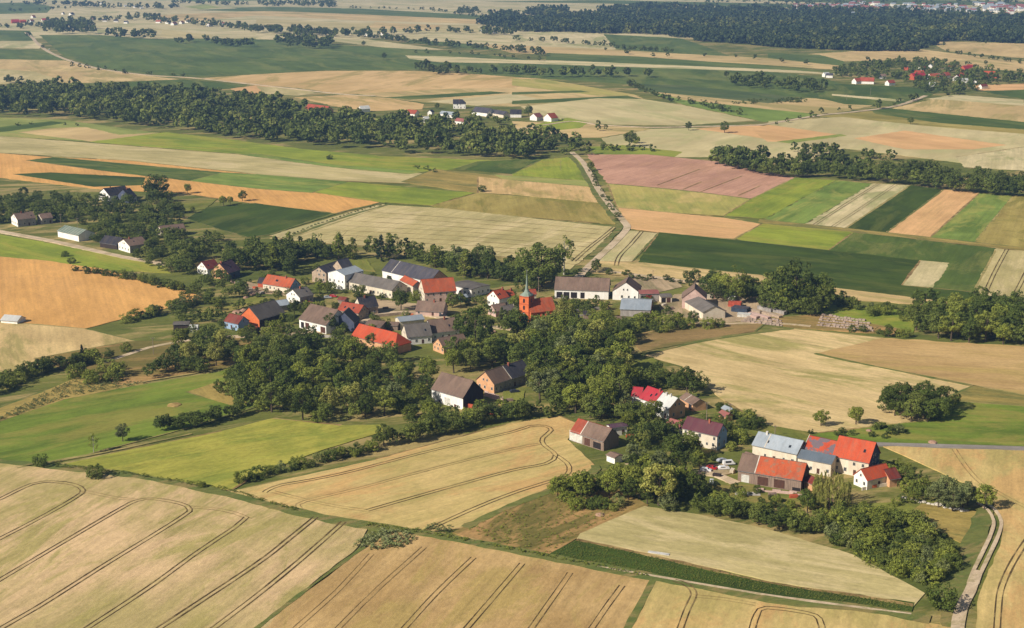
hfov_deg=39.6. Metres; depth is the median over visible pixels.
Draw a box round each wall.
[375,312,415,316]
[484,391,502,399]
[569,431,581,443]
[571,306,608,311]
[756,487,801,495]
[862,483,886,490]
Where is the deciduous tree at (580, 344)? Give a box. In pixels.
[564,342,588,362]
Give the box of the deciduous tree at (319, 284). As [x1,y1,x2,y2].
[313,282,323,290]
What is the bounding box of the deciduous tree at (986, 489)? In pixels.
[973,483,997,509]
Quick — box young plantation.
[634,84,800,102]
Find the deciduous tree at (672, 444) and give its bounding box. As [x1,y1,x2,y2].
[661,433,684,459]
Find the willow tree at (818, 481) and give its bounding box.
[809,470,851,512]
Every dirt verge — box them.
[17,433,192,467]
[576,538,912,606]
[598,565,910,613]
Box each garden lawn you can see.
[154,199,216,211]
[198,296,269,315]
[350,259,374,271]
[480,349,494,362]
[502,391,524,402]
[629,357,668,387]
[715,481,914,512]
[728,418,818,438]
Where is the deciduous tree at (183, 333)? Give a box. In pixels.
[170,328,191,348]
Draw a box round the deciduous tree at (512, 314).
[503,306,527,334]
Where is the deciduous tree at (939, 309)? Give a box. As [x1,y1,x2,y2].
[929,305,951,324]
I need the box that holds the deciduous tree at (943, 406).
[924,396,952,418]
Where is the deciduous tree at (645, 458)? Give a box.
[636,454,656,467]
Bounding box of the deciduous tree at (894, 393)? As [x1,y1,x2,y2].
[882,388,908,415]
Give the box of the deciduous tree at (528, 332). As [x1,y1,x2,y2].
[525,328,541,337]
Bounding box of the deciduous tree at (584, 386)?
[577,382,589,397]
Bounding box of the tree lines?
[0,0,1023,63]
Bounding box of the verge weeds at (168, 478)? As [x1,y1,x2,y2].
[51,462,297,509]
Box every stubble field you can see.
[0,0,1023,37]
[590,261,932,303]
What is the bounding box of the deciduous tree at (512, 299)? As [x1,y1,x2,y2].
[507,295,518,306]
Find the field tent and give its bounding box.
[0,314,25,323]
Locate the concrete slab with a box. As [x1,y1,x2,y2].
[735,492,760,495]
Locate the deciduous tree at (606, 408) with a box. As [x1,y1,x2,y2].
[593,395,611,418]
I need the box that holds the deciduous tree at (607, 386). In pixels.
[589,376,618,402]
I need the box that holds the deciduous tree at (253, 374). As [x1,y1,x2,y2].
[248,368,267,393]
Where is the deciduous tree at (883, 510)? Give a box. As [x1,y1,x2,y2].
[868,506,889,523]
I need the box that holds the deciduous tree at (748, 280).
[735,275,752,286]
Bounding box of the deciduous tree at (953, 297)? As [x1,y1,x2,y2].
[947,292,963,304]
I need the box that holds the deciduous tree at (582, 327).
[573,319,594,341]
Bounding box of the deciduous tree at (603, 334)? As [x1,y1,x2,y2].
[596,330,613,347]
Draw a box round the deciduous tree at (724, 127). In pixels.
[720,121,728,132]
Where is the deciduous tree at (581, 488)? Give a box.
[567,470,594,498]
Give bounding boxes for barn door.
[444,397,449,404]
[556,292,561,297]
[571,292,576,297]
[584,437,589,445]
[593,441,600,449]
[741,474,748,482]
[757,476,767,485]
[774,479,784,488]
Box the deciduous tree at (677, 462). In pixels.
[669,450,689,470]
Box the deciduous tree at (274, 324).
[269,319,285,333]
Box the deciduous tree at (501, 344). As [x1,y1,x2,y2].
[493,335,514,363]
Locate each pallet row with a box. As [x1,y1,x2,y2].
[745,312,759,318]
[748,311,770,319]
[749,308,760,313]
[757,305,772,311]
[761,310,781,317]
[765,306,786,314]
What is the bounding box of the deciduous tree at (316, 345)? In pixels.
[310,332,324,355]
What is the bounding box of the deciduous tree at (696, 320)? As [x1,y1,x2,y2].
[687,310,699,322]
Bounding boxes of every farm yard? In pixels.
[246,282,285,295]
[377,299,415,314]
[657,300,682,313]
[700,464,735,474]
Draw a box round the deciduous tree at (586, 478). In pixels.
[575,471,593,495]
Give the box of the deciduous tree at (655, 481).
[646,473,661,498]
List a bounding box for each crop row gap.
[323,234,587,251]
[344,225,590,242]
[346,220,586,237]
[366,216,594,233]
[379,212,601,229]
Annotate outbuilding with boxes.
[395,314,424,329]
[679,392,706,411]
[803,434,836,454]
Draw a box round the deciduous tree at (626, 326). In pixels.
[612,321,631,341]
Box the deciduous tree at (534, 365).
[524,361,547,388]
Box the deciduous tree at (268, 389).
[257,382,284,411]
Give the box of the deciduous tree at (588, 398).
[580,393,601,417]
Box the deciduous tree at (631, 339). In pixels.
[615,329,636,350]
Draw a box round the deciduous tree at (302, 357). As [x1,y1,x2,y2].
[292,349,312,369]
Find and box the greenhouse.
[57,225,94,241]
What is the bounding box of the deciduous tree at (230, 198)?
[226,196,232,204]
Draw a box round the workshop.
[638,289,658,301]
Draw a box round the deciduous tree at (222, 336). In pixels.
[213,329,234,347]
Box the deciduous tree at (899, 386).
[881,381,913,402]
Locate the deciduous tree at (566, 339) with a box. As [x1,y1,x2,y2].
[551,335,576,354]
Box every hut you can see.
[337,296,348,303]
[388,321,399,329]
[583,310,590,318]
[605,451,622,463]
[718,410,732,421]
[721,405,734,412]
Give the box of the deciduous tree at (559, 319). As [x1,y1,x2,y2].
[549,316,568,329]
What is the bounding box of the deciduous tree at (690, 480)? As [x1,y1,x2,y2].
[683,469,706,497]
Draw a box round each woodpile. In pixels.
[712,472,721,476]
[789,494,797,497]
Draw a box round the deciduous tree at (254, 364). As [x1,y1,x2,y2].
[245,360,264,377]
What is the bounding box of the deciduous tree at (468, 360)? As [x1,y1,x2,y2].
[460,347,479,371]
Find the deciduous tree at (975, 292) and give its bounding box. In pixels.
[967,285,989,302]
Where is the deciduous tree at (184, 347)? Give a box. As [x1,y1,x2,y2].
[178,341,198,356]
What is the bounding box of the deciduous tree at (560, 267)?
[542,254,561,281]
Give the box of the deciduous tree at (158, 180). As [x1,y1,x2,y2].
[141,173,169,191]
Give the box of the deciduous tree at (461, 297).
[455,293,466,305]
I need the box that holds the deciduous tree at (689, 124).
[685,121,691,129]
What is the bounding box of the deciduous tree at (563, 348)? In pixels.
[553,345,570,358]
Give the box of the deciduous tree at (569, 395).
[560,385,577,407]
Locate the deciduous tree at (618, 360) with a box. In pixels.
[605,355,628,374]
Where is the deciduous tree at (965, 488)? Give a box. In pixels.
[951,481,975,507]
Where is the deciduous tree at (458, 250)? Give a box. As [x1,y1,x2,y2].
[446,244,465,269]
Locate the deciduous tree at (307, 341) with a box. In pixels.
[290,332,313,354]
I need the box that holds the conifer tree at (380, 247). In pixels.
[375,234,387,261]
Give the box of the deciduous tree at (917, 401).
[901,395,924,421]
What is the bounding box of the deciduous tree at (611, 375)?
[596,363,620,379]
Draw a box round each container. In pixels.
[728,300,741,306]
[731,305,749,312]
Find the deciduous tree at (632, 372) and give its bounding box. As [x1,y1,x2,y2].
[615,362,638,386]
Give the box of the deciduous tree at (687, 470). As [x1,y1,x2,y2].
[675,465,692,486]
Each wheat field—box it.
[0,41,41,48]
[0,59,174,82]
[0,69,59,83]
[0,136,421,183]
[0,153,379,213]
[0,257,195,327]
[0,322,132,371]
[0,463,366,627]
[19,127,161,140]
[61,8,185,14]
[97,29,161,35]
[161,11,479,23]
[204,71,534,93]
[230,416,593,530]
[231,85,268,92]
[256,19,477,31]
[256,34,443,49]
[266,532,648,627]
[271,205,614,269]
[295,95,423,110]
[315,0,606,8]
[363,86,645,106]
[369,22,441,30]
[405,55,838,74]
[409,36,612,48]
[427,94,538,105]
[432,193,614,224]
[478,177,597,202]
[487,45,837,69]
[512,31,615,48]
[512,78,639,95]
[512,121,649,137]
[521,98,753,125]
[577,506,924,605]
[600,231,656,261]
[602,128,843,161]
[619,208,758,238]
[632,581,950,627]
[645,329,968,431]
[659,92,871,113]
[699,125,762,138]
[751,125,835,141]
[768,117,1023,168]
[805,183,908,227]
[817,49,1023,71]
[819,338,1023,393]
[823,111,1023,133]
[855,131,1003,148]
[883,446,1023,627]
[886,190,977,236]
[893,99,1023,121]
[929,95,1023,105]
[935,41,1023,57]
[956,147,1023,170]
[965,84,1023,90]
[976,196,1023,246]
[977,248,1023,299]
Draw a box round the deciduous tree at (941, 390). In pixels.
[934,385,961,407]
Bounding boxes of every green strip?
[0,121,62,131]
[386,91,504,99]
[512,90,586,94]
[512,96,639,103]
[649,92,812,121]
[768,53,844,64]
[778,134,846,142]
[872,108,1023,128]
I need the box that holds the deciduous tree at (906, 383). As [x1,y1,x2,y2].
[898,382,912,395]
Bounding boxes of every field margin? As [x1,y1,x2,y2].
[0,388,50,407]
[0,399,64,420]
[8,153,113,159]
[25,323,84,328]
[26,160,124,173]
[34,341,127,358]
[58,157,214,171]
[61,453,110,463]
[85,142,227,153]
[85,328,135,340]
[85,427,189,454]
[112,431,220,452]
[121,367,226,385]
[122,369,227,387]
[128,160,251,173]
[192,406,254,426]
[229,459,375,491]
[273,418,341,425]
[276,215,338,233]
[292,205,386,237]
[346,424,379,424]
[347,518,405,527]
[376,422,511,458]
[512,415,558,422]
[517,216,613,226]
[608,185,616,206]
[618,207,723,217]
[633,233,657,259]
[642,262,757,274]
[644,232,658,251]
[724,199,750,215]
[741,240,824,249]
[751,178,793,198]
[771,314,811,317]
[794,328,882,337]
[807,183,872,222]
[819,426,869,432]
[829,232,852,249]
[840,288,935,299]
[845,186,908,227]
[848,231,1022,250]
[850,228,1015,246]
[870,419,930,426]
[887,189,943,231]
[901,260,920,284]
[931,194,977,236]
[949,386,972,395]
[960,401,1015,405]
[961,444,1009,445]
[974,248,996,287]
[975,195,1013,240]
[975,385,1023,394]
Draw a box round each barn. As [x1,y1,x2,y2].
[241,300,284,327]
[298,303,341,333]
[351,323,411,353]
[381,259,446,281]
[431,372,484,409]
[554,276,610,299]
[569,418,619,450]
[681,283,706,307]
[685,296,725,318]
[737,453,809,491]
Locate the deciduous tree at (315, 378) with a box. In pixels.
[300,366,324,387]
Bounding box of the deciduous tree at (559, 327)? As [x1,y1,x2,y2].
[548,322,566,335]
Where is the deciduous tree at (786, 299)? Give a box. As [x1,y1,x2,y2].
[775,284,798,310]
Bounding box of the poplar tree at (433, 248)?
[429,245,440,267]
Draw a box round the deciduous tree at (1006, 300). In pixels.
[993,295,1015,308]
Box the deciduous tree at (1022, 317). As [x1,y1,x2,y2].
[1015,312,1023,328]
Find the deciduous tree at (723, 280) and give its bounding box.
[716,273,737,297]
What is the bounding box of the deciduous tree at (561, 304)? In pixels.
[550,299,575,318]
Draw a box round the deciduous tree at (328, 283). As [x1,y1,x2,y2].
[323,280,331,292]
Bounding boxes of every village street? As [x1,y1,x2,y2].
[211,311,511,337]
[627,463,739,483]
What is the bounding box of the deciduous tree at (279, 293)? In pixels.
[272,289,282,299]
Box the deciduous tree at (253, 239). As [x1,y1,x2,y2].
[243,235,262,249]
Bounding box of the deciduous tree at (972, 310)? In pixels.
[967,302,988,328]
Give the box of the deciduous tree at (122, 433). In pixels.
[115,423,129,440]
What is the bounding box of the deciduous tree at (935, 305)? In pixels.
[924,299,951,314]
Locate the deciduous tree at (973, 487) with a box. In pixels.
[965,481,976,504]
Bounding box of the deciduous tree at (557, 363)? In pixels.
[548,358,565,369]
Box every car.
[700,466,711,470]
[706,464,717,469]
[716,457,726,462]
[718,465,729,469]
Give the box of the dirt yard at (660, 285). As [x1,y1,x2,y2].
[629,275,681,291]
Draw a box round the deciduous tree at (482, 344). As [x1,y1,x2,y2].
[480,338,488,358]
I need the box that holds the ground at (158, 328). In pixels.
[0,38,1023,627]
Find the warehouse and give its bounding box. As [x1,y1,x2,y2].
[455,280,489,296]
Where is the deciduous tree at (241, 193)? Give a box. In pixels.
[238,190,247,200]
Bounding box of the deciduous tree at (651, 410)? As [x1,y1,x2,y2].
[636,401,657,421]
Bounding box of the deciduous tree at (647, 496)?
[637,481,654,503]
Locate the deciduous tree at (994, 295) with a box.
[989,290,1001,304]
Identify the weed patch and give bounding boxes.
[0,377,145,420]
[353,527,416,549]
[425,522,452,532]
[469,486,632,551]
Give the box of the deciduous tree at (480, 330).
[452,303,495,341]
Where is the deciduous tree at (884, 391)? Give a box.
[880,387,892,403]
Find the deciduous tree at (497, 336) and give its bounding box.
[486,334,506,361]
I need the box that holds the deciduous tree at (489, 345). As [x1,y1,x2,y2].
[481,336,501,367]
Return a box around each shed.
[99,235,123,249]
[172,321,189,330]
[257,277,264,286]
[276,299,289,309]
[365,320,387,329]
[501,304,515,315]
[804,474,823,491]
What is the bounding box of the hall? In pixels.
[620,298,652,316]
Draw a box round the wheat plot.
[903,260,948,286]
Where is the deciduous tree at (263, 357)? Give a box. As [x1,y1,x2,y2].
[259,352,278,377]
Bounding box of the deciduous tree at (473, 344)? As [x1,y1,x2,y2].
[461,337,479,354]
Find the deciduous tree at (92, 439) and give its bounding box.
[88,433,98,451]
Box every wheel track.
[0,481,85,539]
[0,482,80,536]
[0,498,192,627]
[0,499,186,626]
[83,517,243,627]
[90,517,248,627]
[156,517,312,627]
[162,517,318,627]
[210,521,340,627]
[216,522,345,627]
[262,425,557,510]
[267,426,553,509]
[272,492,360,510]
[277,491,361,508]
[292,553,368,627]
[295,443,535,510]
[300,444,539,509]
[300,554,373,626]
[335,547,420,627]
[341,547,426,627]
[401,557,470,627]
[407,558,475,627]
[428,454,571,530]
[435,455,566,524]
[463,563,519,627]
[470,564,524,627]
[528,572,567,627]
[534,573,572,627]
[574,227,612,258]
[588,585,619,627]
[595,586,624,627]
[614,231,639,264]
[672,581,691,627]
[675,579,696,627]
[749,606,825,627]
[755,609,818,627]
[953,451,1022,506]
[956,449,1023,504]
[985,249,1004,287]
[988,249,1008,289]
[993,539,1023,627]
[999,548,1023,627]
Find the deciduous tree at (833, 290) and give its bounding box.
[822,283,837,307]
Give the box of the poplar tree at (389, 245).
[384,233,395,259]
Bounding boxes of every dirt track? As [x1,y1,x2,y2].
[107,339,190,362]
[610,271,736,288]
[649,321,810,326]
[951,569,982,627]
[967,502,995,581]
[979,502,1002,582]
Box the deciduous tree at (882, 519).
[873,514,896,533]
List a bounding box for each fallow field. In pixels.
[402,169,500,192]
[607,184,748,215]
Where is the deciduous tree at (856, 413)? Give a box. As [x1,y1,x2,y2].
[848,406,863,423]
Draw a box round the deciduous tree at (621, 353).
[612,350,634,367]
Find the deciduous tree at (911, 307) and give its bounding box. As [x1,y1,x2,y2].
[904,301,927,329]
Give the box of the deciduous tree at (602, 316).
[592,312,610,326]
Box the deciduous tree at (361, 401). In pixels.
[355,392,375,417]
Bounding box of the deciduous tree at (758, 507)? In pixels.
[748,502,764,522]
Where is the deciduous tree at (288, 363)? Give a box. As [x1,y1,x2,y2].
[271,355,292,375]
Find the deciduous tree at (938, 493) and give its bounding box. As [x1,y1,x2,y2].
[926,482,950,506]
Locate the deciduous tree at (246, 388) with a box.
[228,375,255,399]
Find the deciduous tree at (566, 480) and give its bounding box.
[558,473,573,490]
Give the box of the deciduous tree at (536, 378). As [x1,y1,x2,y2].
[525,370,553,399]
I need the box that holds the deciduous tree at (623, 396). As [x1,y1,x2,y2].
[614,390,632,404]
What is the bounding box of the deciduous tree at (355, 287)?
[350,284,357,292]
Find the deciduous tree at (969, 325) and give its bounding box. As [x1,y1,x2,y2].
[959,317,981,342]
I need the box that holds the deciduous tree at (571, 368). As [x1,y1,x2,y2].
[553,360,577,374]
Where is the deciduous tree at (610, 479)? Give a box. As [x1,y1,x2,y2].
[596,470,620,497]
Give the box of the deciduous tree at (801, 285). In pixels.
[791,277,810,297]
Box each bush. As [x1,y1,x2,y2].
[4,377,19,389]
[11,371,25,383]
[26,367,38,377]
[32,453,48,466]
[38,358,54,371]
[61,251,68,256]
[64,364,83,378]
[67,257,76,263]
[71,352,87,365]
[80,369,99,383]
[83,348,102,361]
[85,463,104,478]
[86,351,98,363]
[96,357,115,371]
[101,372,112,381]
[106,362,125,377]
[110,361,127,373]
[117,269,127,278]
[119,313,131,322]
[119,342,132,351]
[127,308,141,319]
[129,271,136,279]
[136,272,147,280]
[145,305,158,316]
[146,274,159,284]
[148,304,160,316]
[160,278,171,286]
[164,300,175,309]
[166,280,178,288]
[169,281,178,289]
[175,281,184,290]
[175,296,187,303]
[192,293,202,304]
[195,480,206,487]
[209,298,222,305]
[233,396,250,405]
[233,470,248,483]
[237,328,247,335]
[247,465,266,479]
[253,399,269,410]
[259,327,271,334]
[263,465,272,472]
[268,465,280,474]
[274,460,285,472]
[279,312,289,321]
[281,395,296,408]
[288,456,298,466]
[291,454,306,469]
[302,300,314,308]
[302,459,315,466]
[310,410,327,421]
[312,399,327,412]
[312,452,322,461]
[314,300,325,306]
[320,382,333,390]
[323,447,337,460]
[326,282,337,291]
[334,446,346,457]
[338,355,348,364]
[347,441,364,455]
[348,448,359,456]
[352,357,360,365]
[363,441,373,451]
[366,439,379,451]
[387,392,405,406]
[394,399,407,412]
[399,377,413,388]
[400,372,416,383]
[400,406,417,419]
[409,290,420,300]
[418,414,428,424]
[420,401,439,416]
[460,407,479,423]
[472,400,486,407]
[478,185,485,191]
[493,397,508,406]
[557,490,575,503]
[566,497,577,505]
[567,298,582,306]
[569,498,582,510]
[575,497,588,508]
[580,493,590,504]
[584,298,598,306]
[586,308,595,318]
[586,501,595,509]
[587,495,601,506]
[589,312,601,321]
[594,497,609,509]
[599,301,608,309]
[602,497,611,505]
[608,503,619,511]
[609,493,625,506]
[630,321,641,331]
[632,136,639,142]
[633,312,646,323]
[641,312,654,322]
[646,311,662,320]
[649,319,663,329]
[657,492,678,511]
[658,325,669,332]
[660,314,674,324]
[671,312,685,322]
[685,318,695,328]
[700,317,715,329]
[705,479,720,493]
[708,490,729,503]
[713,318,725,326]
[716,402,724,410]
[725,441,737,450]
[730,424,737,433]
[732,428,748,444]
[735,417,747,428]
[736,487,746,497]
[736,496,750,509]
[737,409,755,423]
[744,417,758,429]
[749,416,766,426]
[755,501,772,514]
[771,494,781,502]
[784,499,795,508]
[792,507,809,519]
[815,507,835,525]
[824,520,840,538]
[825,516,837,524]
[829,508,848,527]
[829,531,844,545]
[839,525,852,538]
[841,532,855,548]
[843,296,860,307]
[843,515,860,525]
[846,507,866,523]
[847,521,865,537]
[847,525,860,539]
[850,527,867,540]
[857,501,871,509]
[858,535,874,546]
[859,507,877,525]
[859,537,877,556]
[864,525,887,537]
[865,549,876,559]
[869,535,884,547]
[872,534,889,546]
[872,545,886,553]
[873,304,881,312]
[879,305,893,314]
[879,528,893,538]
[881,503,899,515]
[881,520,898,537]
[888,548,903,557]
[889,557,902,573]
[890,497,901,506]
[890,555,906,559]
[890,558,909,575]
[892,457,903,467]
[893,566,908,577]
[894,327,905,336]
[894,423,904,432]
[897,469,904,478]
[898,514,915,533]
[899,327,910,337]
[899,477,912,492]
[900,557,922,575]
[902,461,911,469]
[902,509,926,519]
[903,527,917,538]
[903,544,917,557]
[905,518,920,528]
[905,540,923,553]
[906,491,919,502]
[908,514,923,528]
[909,478,925,492]
[909,559,928,575]
[911,522,929,533]
[911,566,928,579]
[913,546,929,559]
[913,556,929,573]
[914,509,930,521]
[914,570,927,583]
[916,522,937,541]
[917,514,929,523]
[917,533,929,542]
[920,476,930,488]
[920,544,932,557]
[921,549,935,560]
[923,563,945,581]
[924,581,957,611]
[926,567,945,575]
[930,557,945,567]
[931,521,941,534]
[933,547,949,557]
[933,558,951,571]
[940,546,958,560]
[940,553,963,571]
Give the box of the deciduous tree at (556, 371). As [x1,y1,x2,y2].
[543,368,562,393]
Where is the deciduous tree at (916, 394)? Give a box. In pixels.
[907,392,925,409]
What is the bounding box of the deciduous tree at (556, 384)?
[549,375,567,393]
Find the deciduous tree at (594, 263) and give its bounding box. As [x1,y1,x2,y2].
[591,258,601,272]
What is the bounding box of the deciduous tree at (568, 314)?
[557,309,573,323]
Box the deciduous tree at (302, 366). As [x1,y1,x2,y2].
[291,360,310,379]
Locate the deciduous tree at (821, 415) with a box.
[812,409,830,425]
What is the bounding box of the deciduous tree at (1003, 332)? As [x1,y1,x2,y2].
[992,322,1014,343]
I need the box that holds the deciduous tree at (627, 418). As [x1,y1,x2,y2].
[620,411,635,429]
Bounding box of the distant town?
[791,1,1023,13]
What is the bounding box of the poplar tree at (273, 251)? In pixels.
[264,244,279,270]
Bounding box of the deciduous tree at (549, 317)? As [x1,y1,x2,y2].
[537,311,558,333]
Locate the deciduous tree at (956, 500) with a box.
[942,486,965,510]
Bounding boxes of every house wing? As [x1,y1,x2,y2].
[117,187,136,202]
[400,275,419,295]
[631,386,643,406]
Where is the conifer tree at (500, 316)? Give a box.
[497,307,504,329]
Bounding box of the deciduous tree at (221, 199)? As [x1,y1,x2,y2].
[218,195,226,205]
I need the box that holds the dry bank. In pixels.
[952,386,1023,405]
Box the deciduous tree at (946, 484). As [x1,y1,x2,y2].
[931,475,961,503]
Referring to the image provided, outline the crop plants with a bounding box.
[556,540,909,609]
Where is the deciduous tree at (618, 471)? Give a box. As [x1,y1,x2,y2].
[604,462,626,482]
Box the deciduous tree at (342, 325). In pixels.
[340,322,347,333]
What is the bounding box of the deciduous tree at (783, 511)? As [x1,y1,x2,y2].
[775,506,792,527]
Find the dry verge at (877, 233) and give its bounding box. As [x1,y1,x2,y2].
[758,219,1023,250]
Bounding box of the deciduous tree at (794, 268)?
[770,257,823,303]
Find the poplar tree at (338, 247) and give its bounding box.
[331,232,344,258]
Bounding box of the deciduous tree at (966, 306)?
[950,301,971,311]
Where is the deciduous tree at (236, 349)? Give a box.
[232,345,247,365]
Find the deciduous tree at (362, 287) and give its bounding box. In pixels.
[357,284,365,294]
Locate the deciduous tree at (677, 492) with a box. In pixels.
[660,477,684,504]
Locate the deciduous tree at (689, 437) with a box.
[677,430,699,456]
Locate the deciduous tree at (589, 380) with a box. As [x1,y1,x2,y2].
[586,375,602,390]
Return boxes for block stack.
[741,320,781,325]
[743,318,781,322]
[747,316,781,320]
[817,323,873,330]
[818,322,872,328]
[819,318,868,325]
[820,316,870,323]
[822,313,865,320]
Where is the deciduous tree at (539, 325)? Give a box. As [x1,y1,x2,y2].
[528,319,548,331]
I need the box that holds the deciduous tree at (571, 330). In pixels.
[564,325,576,335]
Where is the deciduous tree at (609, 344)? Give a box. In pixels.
[605,336,627,353]
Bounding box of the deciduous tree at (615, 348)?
[610,341,633,362]
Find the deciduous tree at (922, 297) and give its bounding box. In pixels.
[911,287,940,307]
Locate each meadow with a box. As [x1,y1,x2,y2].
[0,117,156,140]
[0,234,170,273]
[0,370,252,461]
[67,418,382,489]
[91,132,489,171]
[132,28,212,37]
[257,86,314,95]
[495,175,587,185]
[512,157,583,179]
[536,118,586,130]
[590,145,681,156]
[811,304,914,331]
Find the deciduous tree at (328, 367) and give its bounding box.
[321,358,340,384]
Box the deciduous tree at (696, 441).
[685,435,701,450]
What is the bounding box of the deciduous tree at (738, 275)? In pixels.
[731,264,746,296]
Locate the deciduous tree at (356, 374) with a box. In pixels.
[343,362,364,380]
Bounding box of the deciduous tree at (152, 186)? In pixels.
[143,181,158,191]
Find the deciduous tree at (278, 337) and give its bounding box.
[268,332,292,353]
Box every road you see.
[0,230,168,265]
[24,32,376,95]
[517,121,595,129]
[570,152,630,276]
[600,95,926,127]
[876,442,1023,450]
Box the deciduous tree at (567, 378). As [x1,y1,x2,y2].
[558,370,577,388]
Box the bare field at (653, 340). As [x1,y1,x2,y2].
[633,321,761,351]
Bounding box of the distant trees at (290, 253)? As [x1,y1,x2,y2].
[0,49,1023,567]
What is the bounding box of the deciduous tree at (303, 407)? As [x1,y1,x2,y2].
[290,390,313,419]
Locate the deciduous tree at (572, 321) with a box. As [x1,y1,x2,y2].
[564,316,582,334]
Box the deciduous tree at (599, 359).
[588,352,606,366]
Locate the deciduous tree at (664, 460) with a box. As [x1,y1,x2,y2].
[647,451,671,467]
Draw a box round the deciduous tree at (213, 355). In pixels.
[205,342,224,365]
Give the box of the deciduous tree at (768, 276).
[761,266,794,292]
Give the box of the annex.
[883,467,901,486]
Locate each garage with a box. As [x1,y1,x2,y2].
[606,422,627,434]
[659,293,672,302]
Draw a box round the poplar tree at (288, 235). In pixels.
[283,231,294,242]
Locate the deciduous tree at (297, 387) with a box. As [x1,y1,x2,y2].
[288,382,312,403]
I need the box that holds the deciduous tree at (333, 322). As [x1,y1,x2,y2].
[323,313,338,326]
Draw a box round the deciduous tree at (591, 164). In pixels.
[587,161,594,167]
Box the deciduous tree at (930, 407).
[918,401,938,421]
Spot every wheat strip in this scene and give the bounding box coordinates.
[270,204,384,238]
[832,94,899,100]
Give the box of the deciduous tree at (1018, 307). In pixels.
[1004,303,1023,325]
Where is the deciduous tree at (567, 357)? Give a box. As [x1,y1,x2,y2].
[557,351,576,367]
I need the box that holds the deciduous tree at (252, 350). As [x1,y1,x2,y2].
[236,343,260,363]
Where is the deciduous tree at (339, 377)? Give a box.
[333,370,353,397]
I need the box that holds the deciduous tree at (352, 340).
[342,336,362,364]
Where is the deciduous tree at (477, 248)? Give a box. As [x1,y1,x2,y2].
[470,243,483,257]
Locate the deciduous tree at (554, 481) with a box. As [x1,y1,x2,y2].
[546,476,565,496]
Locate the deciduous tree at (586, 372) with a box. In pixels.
[579,361,602,384]
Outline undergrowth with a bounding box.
[820,510,961,588]
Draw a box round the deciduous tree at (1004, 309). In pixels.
[991,303,1009,319]
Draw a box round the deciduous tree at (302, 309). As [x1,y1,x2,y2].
[297,302,308,312]
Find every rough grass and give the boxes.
[0,377,144,419]
[35,338,249,384]
[452,478,648,553]
[757,314,904,334]
[915,504,975,542]
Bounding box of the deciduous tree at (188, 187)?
[184,184,191,192]
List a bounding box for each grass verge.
[0,459,931,623]
[254,544,368,627]
[268,203,382,234]
[280,204,390,239]
[462,465,600,528]
[565,152,622,255]
[607,183,750,198]
[624,580,655,627]
[640,328,793,355]
[724,216,762,223]
[814,353,973,385]
[938,508,993,626]
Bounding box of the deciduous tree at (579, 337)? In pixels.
[572,331,597,348]
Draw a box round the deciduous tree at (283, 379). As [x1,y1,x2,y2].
[272,365,297,387]
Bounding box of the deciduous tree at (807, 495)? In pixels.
[797,488,815,512]
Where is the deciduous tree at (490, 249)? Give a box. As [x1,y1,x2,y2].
[477,245,495,260]
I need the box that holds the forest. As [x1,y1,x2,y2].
[476,1,1023,50]
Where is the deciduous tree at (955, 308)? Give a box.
[944,301,966,331]
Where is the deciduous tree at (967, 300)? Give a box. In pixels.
[961,297,973,303]
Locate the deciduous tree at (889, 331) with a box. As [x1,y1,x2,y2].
[884,324,894,336]
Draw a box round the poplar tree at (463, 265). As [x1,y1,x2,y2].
[456,251,471,277]
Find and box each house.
[11,19,19,22]
[11,211,35,226]
[37,212,52,223]
[99,186,125,201]
[118,236,147,252]
[158,223,185,237]
[197,259,217,274]
[211,259,240,279]
[224,313,249,330]
[262,274,300,292]
[286,286,313,302]
[304,104,332,112]
[311,261,335,282]
[328,265,363,289]
[332,258,352,269]
[338,301,368,319]
[339,307,359,330]
[348,272,406,298]
[354,295,378,314]
[359,105,369,111]
[401,322,432,344]
[407,109,419,116]
[415,300,447,315]
[418,277,456,300]
[426,316,458,340]
[433,333,467,353]
[440,111,455,117]
[453,99,465,108]
[455,118,466,123]
[472,106,493,116]
[475,359,530,393]
[486,287,508,305]
[488,302,505,316]
[492,109,509,117]
[505,288,514,297]
[510,109,521,117]
[529,113,542,120]
[529,289,536,298]
[544,113,557,121]
[612,276,641,299]
[639,386,664,406]
[657,392,685,418]
[665,418,682,435]
[681,416,727,450]
[752,431,805,460]
[797,449,836,476]
[826,73,832,77]
[833,435,880,475]
[852,78,860,83]
[853,463,888,489]
[860,77,874,83]
[885,80,895,85]
[908,72,925,79]
[961,65,972,69]
[978,84,987,88]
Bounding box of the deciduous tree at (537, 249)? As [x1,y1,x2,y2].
[514,242,568,286]
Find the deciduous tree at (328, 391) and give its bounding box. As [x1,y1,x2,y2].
[319,385,340,409]
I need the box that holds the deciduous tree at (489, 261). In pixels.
[479,253,495,278]
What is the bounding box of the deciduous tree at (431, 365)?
[417,356,439,383]
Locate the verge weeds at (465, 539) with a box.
[366,521,647,575]
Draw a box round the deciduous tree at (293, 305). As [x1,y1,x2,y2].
[287,298,301,313]
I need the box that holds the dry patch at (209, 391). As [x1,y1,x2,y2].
[188,381,253,404]
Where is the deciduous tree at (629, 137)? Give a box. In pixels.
[623,130,636,143]
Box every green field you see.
[0,3,50,13]
[0,30,32,40]
[0,49,62,59]
[16,172,144,186]
[27,157,222,180]
[39,35,526,76]
[92,79,246,89]
[181,0,254,1]
[186,4,220,8]
[187,203,330,237]
[191,172,345,192]
[204,7,481,16]
[237,7,479,18]
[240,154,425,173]
[316,182,472,205]
[409,39,497,49]
[443,63,839,97]
[454,159,541,173]
[491,0,791,6]
[546,53,829,71]
[604,34,728,55]
[639,232,1021,304]
[725,178,834,218]
[737,224,852,249]
[766,180,871,223]
[768,0,1023,4]
[817,83,940,105]
[830,232,995,290]
[848,185,942,231]
[932,193,1012,241]
[982,90,1023,98]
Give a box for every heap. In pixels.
[167,402,181,406]
[928,440,936,443]

